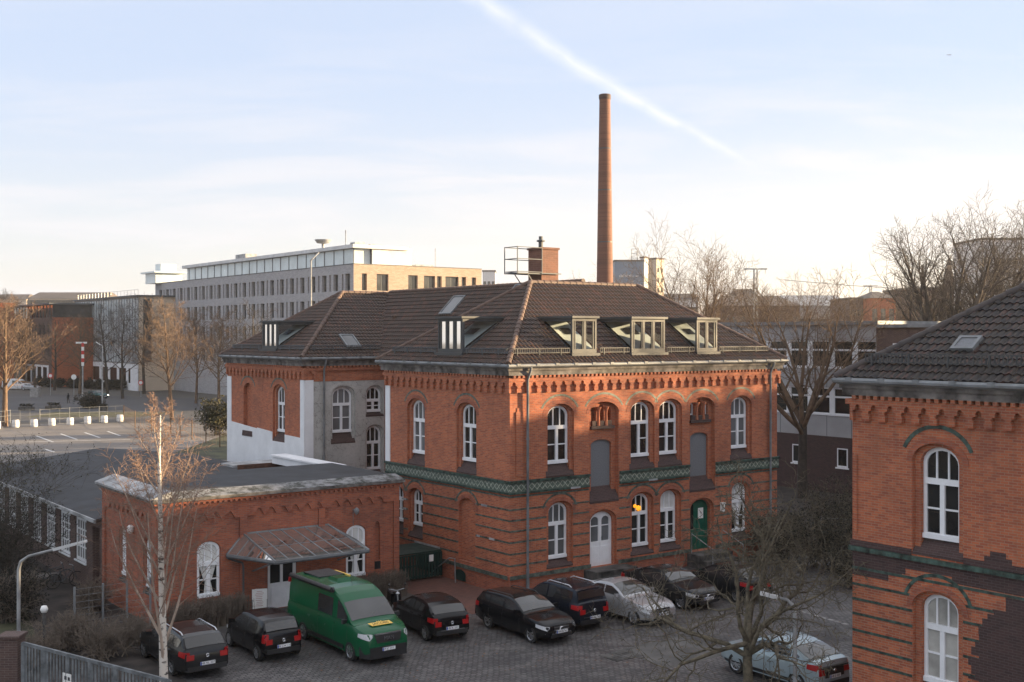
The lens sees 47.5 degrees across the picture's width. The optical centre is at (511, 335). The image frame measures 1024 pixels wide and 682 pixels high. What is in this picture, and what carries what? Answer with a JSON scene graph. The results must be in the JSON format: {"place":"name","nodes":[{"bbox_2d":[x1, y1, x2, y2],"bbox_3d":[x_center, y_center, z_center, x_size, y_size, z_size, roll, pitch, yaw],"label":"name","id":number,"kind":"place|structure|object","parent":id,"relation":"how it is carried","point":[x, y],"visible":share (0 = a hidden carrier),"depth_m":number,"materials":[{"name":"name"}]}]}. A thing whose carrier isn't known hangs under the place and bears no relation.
{"place":"outdoors","nodes":[
{"label":"outdoors","id":0,"kind":"place"},
{"bbox_2d":[0,631,27,681],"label":"gate pillar","id":1,"kind":"structure","parent":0,"point":[10,655],"depth_m":36.79,"materials":[{"name":"brick"}]},
{"bbox_2d":[0,612,34,666],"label":"garden lawn","id":2,"kind":"structure","parent":0,"point":[7,626],"depth_m":46.24,"materials":[{"name":"green plant"}]},
{"bbox_2d":[0,562,52,627],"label":"shrub","id":3,"kind":"object","parent":2,"relation":"on","point":[8,599],"visible":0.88,"depth_m":47.06,"materials":[{"name":"brown plant"}]},
{"bbox_2d":[0,478,79,590],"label":"shrub","id":4,"kind":"object","parent":2,"relation":"on","point":[12,549],"visible":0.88,"depth_m":50.96,"materials":[{"name":"brown plant"}]},
{"bbox_2d":[17,539,86,630],"bbox_3d":[-16.472,9.416,41.513,2.882,4.353,0.201,0,0,15],"label":"street lamp","id":5,"kind":"object","parent":2,"relation":"on","point":[19,581],"visible":0.69,"depth_m":41.80,"materials":[{"name":"white metal"}]},
{"bbox_2d":[27,292,116,303],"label":"apartment block","id":6,"kind":"structure","parent":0,"point":[54,297],"depth_m":647.17,"materials":[{"name":"concrete"}]},
{"bbox_2d":[3,546,186,681],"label":"garden soil","id":7,"kind":"structure","parent":0,"point":[133,660],"depth_m":46.57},
{"bbox_2d":[12,621,66,668],"bbox_3d":[-16.776,10.875,40.850,2.813,1.549,1.889,0,0,31],"label":"shrub","id":8,"kind":"object","parent":7,"relation":"on","point":[39,640],"visible":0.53,"depth_m":40.84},
{"bbox_2d":[0,443,111,570],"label":"shrub","id":9,"kind":"object","parent":7,"relation":"on","point":[20,492],"visible":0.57,"depth_m":57.06,"materials":[{"name":"brown plant"}]},
{"bbox_2d":[23,604,101,651],"bbox_3d":[-16.522,10.786,43.069,2.896,1.655,2.652,0,0,-43],"label":"shrub","id":10,"kind":"object","parent":7,"relation":"on","point":[67,627],"visible":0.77,"depth_m":42.80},
{"bbox_2d":[64,573,117,615],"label":"shrub","id":11,"kind":"object","parent":7,"relation":"on","point":[90,595],"visible":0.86,"depth_m":48.44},
{"bbox_2d":[21,641,171,681],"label":"metal gate","id":12,"kind":"structure","parent":7,"relation":"on","point":[91,670],"depth_m":35.41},
{"bbox_2d":[68,608,148,668],"bbox_3d":[-14.721,10.978,42.089,2.982,2.282,3.840,0,0,0],"label":"shrub","id":13,"kind":"object","parent":7,"relation":"on","point":[103,641],"visible":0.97,"depth_m":41.75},
{"bbox_2d":[73,577,150,644],"bbox_3d":[-15.225,10.499,44.342,2.972,2.185,0.168,0,0,-38],"label":"wire fence","id":14,"kind":"object","parent":7,"relation":"on","point":[74,598],"visible":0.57,"depth_m":44.04,"materials":[{"name":"metal"}]},
{"bbox_2d":[102,607,171,646],"bbox_3d":[-14.026,10.926,43.570,2.621,1.470,2.423,0,0,0],"label":"shrub","id":15,"kind":"object","parent":7,"relation":"on","point":[131,620],"visible":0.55,"depth_m":43.46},
{"bbox_2d":[76,391,237,681],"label":"birch tree","id":16,"kind":"object","parent":7,"relation":"on","point":[163,633],"visible":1,"depth_m":36.65,"materials":[{"name":"brown plant"}]},
{"bbox_2d":[28,412,166,416],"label":"verge","id":17,"kind":"structure","parent":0,"point":[90,414],"depth_m":169.96,"materials":[{"name":"green plant"}]},
{"bbox_2d":[0,423,226,462],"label":"parking lot","id":18,"kind":"structure","parent":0,"point":[59,443],"depth_m":131.81,"materials":[{"name":"asphalt"}]},
{"bbox_2d":[0,292,82,426],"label":"street tree","id":19,"kind":"object","parent":18,"relation":"on","point":[4,365],"visible":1,"depth_m":146.75,"materials":[{"name":"brown plant"}]},
{"bbox_2d":[191,395,226,435],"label":"shrub","id":20,"kind":"object","parent":18,"relation":"on","point":[215,416],"visible":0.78,"depth_m":134.77,"materials":[{"name":"green plant"}]},
{"bbox_2d":[205,299,274,384],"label":"street tree","id":21,"kind":"object","parent":18,"relation":"on","point":[253,326],"visible":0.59,"depth_m":148.89,"materials":[{"name":"brown plant"}]},
{"bbox_2d":[0,394,226,423],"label":"road","id":22,"kind":"structure","parent":0,"point":[187,406],"depth_m":186.55,"materials":[{"name":"asphalt"}]},
{"bbox_2d":[0,288,37,375],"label":"street tree","id":23,"kind":"object","parent":22,"relation":"on","point":[5,309],"visible":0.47,"depth_m":184.05,"materials":[{"name":"brown plant"}]},
{"bbox_2d":[82,300,176,398],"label":"street tree","id":24,"kind":"object","parent":22,"relation":"on","point":[122,370],"visible":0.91,"depth_m":213.23,"materials":[{"name":"brown plant"}]},
{"bbox_2d":[106,296,214,419],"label":"street tree","id":25,"kind":"object","parent":22,"relation":"on","point":[167,352],"visible":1,"depth_m":158.07,"materials":[{"name":"brown plant"}]},
{"bbox_2d":[162,307,225,402],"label":"street tree","id":26,"kind":"object","parent":22,"relation":"on","point":[195,325],"visible":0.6,"depth_m":197.20,"materials":[{"name":"brown plant"}]},
{"bbox_2d":[175,306,251,408],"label":"street tree","id":27,"kind":"object","parent":22,"relation":"on","point":[218,349],"visible":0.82,"depth_m":183.18,"materials":[{"name":"brown plant"}]},
{"bbox_2d":[176,435,226,459],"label":"lawn strip","id":28,"kind":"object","parent":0,"point":[215,451],"visible":0.2,"depth_m":117.88,"materials":[{"name":"green plant"}]},
{"bbox_2d":[0,386,412,642],"bbox_3d":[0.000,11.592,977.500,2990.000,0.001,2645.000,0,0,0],"label":"ground","id":29,"kind":"structure","parent":0,"point":[116,392],"depth_m":231.57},
{"bbox_2d":[3,302,57,387],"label":"street tree","id":30,"kind":"object","parent":29,"relation":"on","point":[33,367],"visible":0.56,"depth_m":235.31,"materials":[{"name":"brown plant"}]},
{"bbox_2d":[0,431,104,513],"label":"shrub","id":31,"kind":"object","parent":29,"relation":"on","point":[44,461],"visible":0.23,"depth_m":66.57,"materials":[{"name":"brown plant"}]},
{"bbox_2d":[14,303,93,386],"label":"brick block","id":32,"kind":"structure","parent":29,"relation":"on","point":[63,309],"depth_m":264.03,"materials":[{"name":"brick"}]},
{"bbox_2d":[30,310,79,390],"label":"street tree","id":33,"kind":"object","parent":29,"relation":"on","point":[55,368],"visible":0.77,"depth_m":243.73,"materials":[{"name":"brown plant"}]},
{"bbox_2d":[46,310,120,393],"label":"street tree","id":34,"kind":"object","parent":29,"relation":"on","point":[76,351],"visible":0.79,"depth_m":229.76,"materials":[{"name":"brown plant"}]},
{"bbox_2d":[73,391,105,408],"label":"shrub","id":35,"kind":"object","parent":29,"relation":"on","point":[89,401],"visible":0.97,"depth_m":185.13,"materials":[{"name":"green plant"}]},
{"bbox_2d":[66,299,143,394],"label":"street tree","id":36,"kind":"object","parent":29,"relation":"on","point":[105,365],"visible":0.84,"depth_m":224.04,"materials":[{"name":"brown plant"}]},
{"bbox_2d":[73,289,174,390],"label":"glass building","id":37,"kind":"structure","parent":29,"relation":"on","point":[153,383],"depth_m":245.79,"materials":[{"name":"glass"}]},
{"bbox_2d":[115,292,177,393],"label":"street tree","id":38,"kind":"object","parent":29,"relation":"on","point":[143,377],"visible":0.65,"depth_m":230.12,"materials":[{"name":"brown plant"}]},
{"bbox_2d":[0,448,345,589],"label":"brick shed","id":39,"kind":"structure","parent":29,"relation":"on","point":[80,503],"depth_m":60.90,"materials":[{"name":"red brick"}]},
{"bbox_2d":[59,510,70,556],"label":"window","id":40,"kind":"structure","parent":39,"relation":"in","point":[67,550],"depth_m":56.08,"materials":[{"name":"white glass"}]},
{"bbox_2d":[74,517,86,565],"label":"window","id":41,"kind":"structure","parent":39,"relation":"in","point":[81,523],"depth_m":54.07,"materials":[{"name":"white glass"}]},
{"bbox_2d":[123,405,226,446],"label":"wire fence","id":42,"kind":"object","parent":29,"relation":"on","point":[205,429],"visible":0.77,"depth_m":129.24,"materials":[{"name":"grey metal"}]},
{"bbox_2d":[166,589,254,627],"bbox_3d":[-12.142,10.956,46.443,3.689,1.282,1.693,0,0,-37],"label":"hedge","id":43,"kind":"object","parent":29,"relation":"on","point":[231,607],"visible":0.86,"depth_m":46.27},
{"bbox_2d":[95,463,404,627],"bbox_3d":[-10.934,8.878,51.046,11.650,5.428,9.422,0,0,-37],"label":"brick annex","id":44,"kind":"object","parent":29,"relation":"on","point":[283,523],"visible":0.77,"depth_m":49.16,"materials":[{"name":"red brick"}]},
{"bbox_2d":[197,542,219,598],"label":"window","id":45,"kind":"structure","parent":44,"relation":"in","point":[213,582],"depth_m":47.33,"materials":[{"name":"white glass"}]},
{"bbox_2d":[268,562,295,607],"bbox_3d":[-9.788,10.327,49.317,1.334,2.392,0.086,0,0,-37],"label":"door","id":46,"kind":"structure","parent":44,"relation":"in","point":[278,575],"depth_m":49.26,"materials":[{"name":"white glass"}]},
{"bbox_2d":[346,525,365,575],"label":"window","id":47,"kind":"structure","parent":44,"relation":"in","point":[355,564],"depth_m":51.46,"materials":[{"name":"white glass"}]},
{"bbox_2d":[252,588,267,608],"bbox_3d":[-10.525,11.080,48.476,0.632,1.032,0.585,0,0,-14],"label":"sandwich board","id":48,"kind":"object","parent":29,"relation":"on","point":[259,598],"visible":0.67,"depth_m":48.36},
{"bbox_2d":[141,230,481,394],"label":"office building","id":49,"kind":"structure","parent":29,"relation":"on","point":[279,283],"depth_m":206.96,"materials":[{"name":"beige concrete"}]},
{"bbox_2d":[355,566,410,598],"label":"hedge","id":50,"kind":"object","parent":29,"relation":"on","point":[379,581],"visible":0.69,"depth_m":51.38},
{"bbox_2d":[219,236,788,588],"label":"brick building","id":51,"kind":"structure","parent":29,"relation":"on","point":[543,423],"depth_m":57.80,"materials":[{"name":"red brick"}]},
{"bbox_2d":[273,387,284,442],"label":"window","id":52,"kind":"structure","parent":51,"relation":"in","point":[280,437],"depth_m":70.77,"materials":[{"name":"white glass"}]},
{"bbox_2d":[331,387,354,443],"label":"window","id":53,"kind":"structure","parent":51,"relation":"in","point":[341,397],"depth_m":69.49,"materials":[{"name":"white glass"}]},
{"bbox_2d":[366,426,382,471],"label":"window","id":54,"kind":"structure","parent":51,"relation":"in","point":[373,432],"depth_m":70.81,"materials":[{"name":"white glass"}]},
{"bbox_2d":[366,386,383,416],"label":"window","id":55,"kind":"structure","parent":51,"relation":"in","point":[373,393],"depth_m":70.81,"materials":[{"name":"clear glass"}]},
{"bbox_2d":[408,489,422,539],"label":"window","id":56,"kind":"structure","parent":51,"relation":"in","point":[417,532],"depth_m":58.27,"materials":[{"name":"clear glass"}]},
{"bbox_2d":[407,400,424,466],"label":"window","id":57,"kind":"structure","parent":51,"relation":"in","point":[418,459],"depth_m":58.19,"materials":[{"name":"clear glass"}]},
{"bbox_2d":[456,404,476,474],"bbox_3d":[-1.997,4.859,54.567,0.370,3.254,1.647,0,0,-37],"label":"window","id":58,"kind":"structure","parent":51,"relation":"in","point":[468,466],"depth_m":54.72,"materials":[{"name":"clear glass"}]},
{"bbox_2d":[546,405,573,477],"bbox_3d":[2.107,4.859,53.619,1.670,3.254,0.370,0,0,-37],"label":"window","id":59,"kind":"structure","parent":51,"relation":"in","point":[557,415],"depth_m":53.70,"materials":[{"name":"white glass"}]},
{"bbox_2d":[547,503,572,568],"bbox_3d":[2.098,9.188,53.612,1.555,2.967,0.370,0,0,-37],"label":"window","id":60,"kind":"structure","parent":51,"relation":"in","point":[557,555],"depth_m":53.68,"materials":[{"name":"clear glass"}]},
{"bbox_2d":[590,511,610,565],"bbox_3d":[4.174,9.637,55.253,1.437,2.576,0.167,0,0,-37],"label":"door","id":61,"kind":"structure","parent":51,"relation":"in","point":[600,522],"depth_m":55.26,"materials":[{"name":"white wood"}]},
{"bbox_2d":[629,402,654,469],"bbox_3d":[6.107,4.859,56.873,1.670,3.254,0.779,0,0,-37],"label":"window","id":62,"kind":"structure","parent":51,"relation":"in","point":[639,411],"depth_m":56.80,"materials":[{"name":"clear glass"}]},
{"bbox_2d":[630,493,653,555],"bbox_3d":[6.238,9.188,56.717,1.555,2.967,0.370,0,0,-37],"label":"window","id":63,"kind":"structure","parent":51,"relation":"in","point":[639,518],"depth_m":56.80,"materials":[{"name":"clear glass"}]},
{"bbox_2d":[658,400,681,466],"bbox_3d":[7.747,4.859,57.849,1.670,3.254,0.370,0,0,-37],"label":"window","id":64,"kind":"structure","parent":51,"relation":"in","point":[667,410],"depth_m":57.93,"materials":[{"name":"clear glass"}]},
{"bbox_2d":[659,490,680,551],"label":"window","id":65,"kind":"structure","parent":51,"relation":"in","point":[667,500],"depth_m":57.93,"materials":[{"name":"clear glass"}]},
{"bbox_2d":[690,499,706,549],"bbox_3d":[9.479,9.626,59.296,1.438,2.553,0.040,0,0,-37],"label":"door","id":66,"kind":"structure","parent":51,"relation":"in","point":[701,505],"depth_m":59.34,"materials":[{"name":"green wood"}]},
{"bbox_2d":[730,397,751,459],"bbox_3d":[11.878,4.859,60.947,1.670,3.254,0.370,0,0,-37],"label":"window","id":67,"kind":"structure","parent":51,"relation":"in","point":[738,406],"depth_m":61.04,"materials":[{"name":"clear glass"}]},
{"bbox_2d":[731,482,750,540],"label":"window","id":68,"kind":"structure","parent":51,"relation":"in","point":[736,502],"depth_m":61.04,"materials":[{"name":"clear glass"}]},
{"bbox_2d":[597,93,612,282],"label":"factory chimney","id":69,"kind":"object","parent":29,"relation":"on","point":[604,254],"visible":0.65,"depth_m":128.17,"materials":[{"name":"brick"}]},
{"bbox_2d":[623,211,763,322],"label":"bare tree","id":70,"kind":"object","parent":29,"relation":"on","point":[717,314],"visible":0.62,"depth_m":120.38,"materials":[{"name":"brown plant"}]},
{"bbox_2d":[707,296,799,322],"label":"house","id":71,"kind":"structure","parent":29,"relation":"on","point":[775,304],"depth_m":345.00,"materials":[{"name":"brick"}]},
{"bbox_2d":[738,270,837,321],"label":"bare tree","id":72,"kind":"object","parent":29,"relation":"on","point":[780,307],"visible":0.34,"depth_m":136.71,"materials":[{"name":"brown plant"}]},
{"bbox_2d":[777,485,851,555],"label":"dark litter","id":73,"kind":"object","parent":29,"relation":"on","point":[788,493],"visible":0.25,"depth_m":81.50,"materials":[{"name":"plant"}]},
{"bbox_2d":[703,256,897,498],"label":"bare tree","id":74,"kind":"object","parent":73,"relation":"on","point":[802,417],"visible":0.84,"depth_m":82.27,"materials":[{"name":"brown plant"}]},
{"bbox_2d":[721,321,940,493],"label":"school building","id":75,"kind":"structure","parent":29,"relation":"on","point":[829,438],"depth_m":86.39,"materials":[{"name":"concrete"}]},
{"bbox_2d":[810,387,831,415],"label":"window","id":76,"kind":"structure","parent":75,"relation":"in","point":[825,408],"depth_m":86.21,"materials":[{"name":"clear glass"}]},
{"bbox_2d":[831,388,851,416],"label":"window","id":77,"kind":"structure","parent":75,"relation":"in","point":[839,408],"depth_m":85.16,"materials":[{"name":"clear glass"}]},
{"bbox_2d":[832,340,854,368],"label":"window","id":78,"kind":"structure","parent":75,"relation":"in","point":[845,344],"depth_m":84.91,"materials":[{"name":"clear glass"}]},
{"bbox_2d":[860,292,895,320],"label":"house","id":79,"kind":"structure","parent":29,"relation":"on","point":[874,297],"depth_m":333.50,"materials":[{"name":"orange brick"}]},
{"bbox_2d":[818,268,952,320],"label":"bare tree","id":80,"kind":"object","parent":29,"relation":"on","point":[852,316],"visible":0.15,"depth_m":108.33,"materials":[{"name":"brown plant"}]},
{"bbox_2d":[874,324,935,352],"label":"brick extension","id":81,"kind":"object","parent":29,"relation":"on","point":[890,335],"visible":0.07,"depth_m":80.66,"materials":[{"name":"brick"}]},
{"bbox_2d":[868,199,1023,320],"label":"bare tree","id":82,"kind":"object","parent":29,"relation":"on","point":[926,312],"visible":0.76,"depth_m":92.60,"materials":[{"name":"brown plant"}]},
{"bbox_2d":[924,181,1023,308],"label":"bare tree","id":83,"kind":"object","parent":29,"relation":"on","point":[987,245],"visible":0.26,"depth_m":102.22,"materials":[{"name":"brown plant"}]},
{"bbox_2d":[399,563,486,613],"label":"passage paving","id":84,"kind":"structure","parent":0,"point":[465,594],"depth_m":53.17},
{"bbox_2d":[399,543,441,580],"bbox_3d":[-5.112,10.862,55.703,2.702,1.230,2.380,0,0,-37],"label":"bin shelter","id":85,"kind":"object","parent":84,"relation":"on","point":[426,558],"visible":0.85,"depth_m":55.12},
{"bbox_2d":[129,552,851,681],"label":"courtyard","id":86,"kind":"structure","parent":0,"point":[568,661],"depth_m":41.93,"materials":[{"name":"stone"}]},
{"bbox_2d":[140,618,227,675],"bbox_3d":[-11.669,10.825,41.108,2.110,1.524,4.704,0,0,-37],"label":"parked car","id":87,"kind":"object","parent":86,"relation":"on","point":[194,645],"visible":0.88,"depth_m":39.57,"materials":[{"name":"paint"}]},
{"bbox_2d":[226,607,300,660],"bbox_3d":[-9.197,10.832,42.834,1.980,1.510,3.644,0,0,-37],"label":"parked car","id":88,"kind":"object","parent":86,"relation":"on","point":[260,633],"visible":1,"depth_m":41.72,"materials":[{"name":"black paint"}]},
{"bbox_2d":[287,568,406,660],"bbox_3d":[-6.167,10.310,43.532,2.380,2.555,6.084,0,0,-37],"label":"camper van","id":89,"kind":"object","parent":86,"relation":"on","point":[354,618],"visible":1,"depth_m":42.46,"materials":[{"name":"green paint"}]},
{"bbox_2d":[392,592,468,640],"bbox_3d":[-3.275,10.852,45.708,2.070,1.470,4.164,0,0,-30],"label":"parked car","id":90,"kind":"object","parent":86,"relation":"on","point":[429,615],"visible":0.92,"depth_m":44.30,"materials":[{"name":"black paint"}]},
{"bbox_2d":[475,585,574,642],"bbox_3d":[0.480,10.825,45.486,2.110,1.524,4.704,0,0,-37],"label":"parked car","id":91,"kind":"object","parent":86,"relation":"on","point":[533,616],"visible":1,"depth_m":44.80,"materials":[{"name":"black paint"}]},
{"bbox_2d":[527,576,608,625],"bbox_3d":[1.981,10.713,47.319,2.130,1.748,4.324,0,0,-37],"label":"parked car","id":92,"kind":"object","parent":86,"relation":"on","point":[574,598],"visible":0.45,"depth_m":45.88,"materials":[{"name":"blue paint"}]},
{"bbox_2d":[590,576,675,624],"bbox_3d":[4.620,10.857,48.189,2.150,1.460,4.794,0,0,-37],"label":"parked car","id":93,"kind":"object","parent":86,"relation":"on","point":[612,587],"visible":0.47,"depth_m":47.15,"materials":[{"name":"silver paint"}]},
{"bbox_2d":[615,636,721,667],"bbox_3d":[5.985,11.583,42.584,3.335,0.001,2.875,0,0,-37],"label":"concrete pad","id":94,"kind":"object","parent":86,"relation":"on","point":[655,654],"visible":0.6,"depth_m":42.58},
{"bbox_2d":[621,564,719,608],"bbox_3d":[6.897,10.857,50.949,2.150,1.460,4.794,0,0,-37],"label":"parked car","id":95,"kind":"object","parent":86,"relation":"on","point":[695,584],"visible":0.63,"depth_m":49.95,"materials":[{"name":"paint"}]},
{"bbox_2d":[587,454,868,681],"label":"gnarled tree","id":96,"kind":"object","parent":86,"relation":"on","point":[750,634],"visible":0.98,"depth_m":37.08,"materials":[{"name":"brown plant"}]},
{"bbox_2d":[689,561,770,601],"bbox_3d":[9.548,10.852,51.976,2.070,1.470,4.164,0,0,-37],"label":"parked car","id":97,"kind":"object","parent":86,"relation":"on","point":[719,581],"visible":0.32,"depth_m":50.96,"materials":[{"name":"paint"}]},
{"bbox_2d":[760,591,796,681],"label":"street lamp","id":98,"kind":"object","parent":86,"relation":"on","point":[773,596],"visible":0.82,"depth_m":35.96,"materials":[{"name":"grey metal"}]},
{"bbox_2d":[741,502,818,561],"bbox_3d":[13.829,10.427,60.626,4.237,3.796,3.877,0,0,-31],"label":"shrub","id":99,"kind":"object","parent":86,"relation":"on","point":[786,549],"visible":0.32,"depth_m":60.12,"materials":[{"name":"brown plant"}]},
{"bbox_2d":[721,630,849,681],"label":"parked car","id":100,"kind":"object","parent":86,"relation":"on","point":[839,666],"visible":0.59,"depth_m":38.06,"materials":[{"name":"paint"}]},
{"bbox_2d":[771,501,851,569],"bbox_3d":[15.280,10.096,58.246,5.105,3.545,5.428,0,0,0],"label":"shrub","id":101,"kind":"object","parent":86,"relation":"on","point":[803,535],"visible":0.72,"depth_m":57.77,"materials":[{"name":"brown plant"}]},
{"bbox_2d":[779,473,851,545],"bbox_3d":[17.827,9.849,64.581,5.865,4.830,7.588,0,0,16],"label":"shrub","id":102,"kind":"object","parent":86,"relation":"on","point":[836,503],"visible":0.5,"depth_m":63.67,"materials":[{"name":"brown plant"}]},
{"bbox_2d":[819,503,851,562],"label":"shrub","id":103,"kind":"object","parent":86,"relation":"on","point":[844,534],"visible":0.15,"depth_m":57.60,"materials":[{"name":"brown plant"}]},
{"bbox_2d":[821,541,851,589],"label":"shrub","id":104,"kind":"object","parent":86,"relation":"on","point":[836,560],"visible":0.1,"depth_m":53.82,"materials":[{"name":"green plant"}]},
{"bbox_2d":[0,0,1023,313],"label":"sky","id":105,"kind":"structure","parent":0,"point":[136,136],"materials":[{"name":"blue"}]},
{"bbox_2d":[613,249,643,285],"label":"tower block","id":106,"kind":"structure","parent":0,"point":[619,268],"depth_m":402.50,"materials":[{"name":"white concrete"}]},
{"bbox_2d":[781,295,839,320],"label":"apartment block","id":107,"kind":"structure","parent":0,"point":[808,300],"depth_m":381.93,"materials":[{"name":"concrete"}]},
{"bbox_2d":[829,297,863,320],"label":"apartment block","id":108,"kind":"structure","parent":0,"point":[860,299],"depth_m":341.56,"materials":[{"name":"brick"}]},
{"bbox_2d":[831,282,1023,681],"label":"brick building","id":109,"kind":"structure","parent":0,"point":[937,419],"depth_m":33.15,"materials":[{"name":"red brick"}]},
{"bbox_2d":[912,447,962,561],"bbox_3d":[12.171,4.738,32.993,0.370,3.128,1.601,0,0,-37],"label":"window","id":110,"kind":"structure","parent":109,"relation":"in","point":[940,534],"depth_m":33.06,"materials":[{"name":"white glass"}]},
{"bbox_2d":[923,595,957,681],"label":"window","id":111,"kind":"structure","parent":109,"relation":"in","point":[940,613],"depth_m":33.11,"materials":[{"name":"white glass"}]},
{"bbox_2d":[954,238,1023,307],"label":"tower block","id":112,"kind":"structure","parent":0,"point":[969,251],"depth_m":300.06,"materials":[{"name":"concrete"}]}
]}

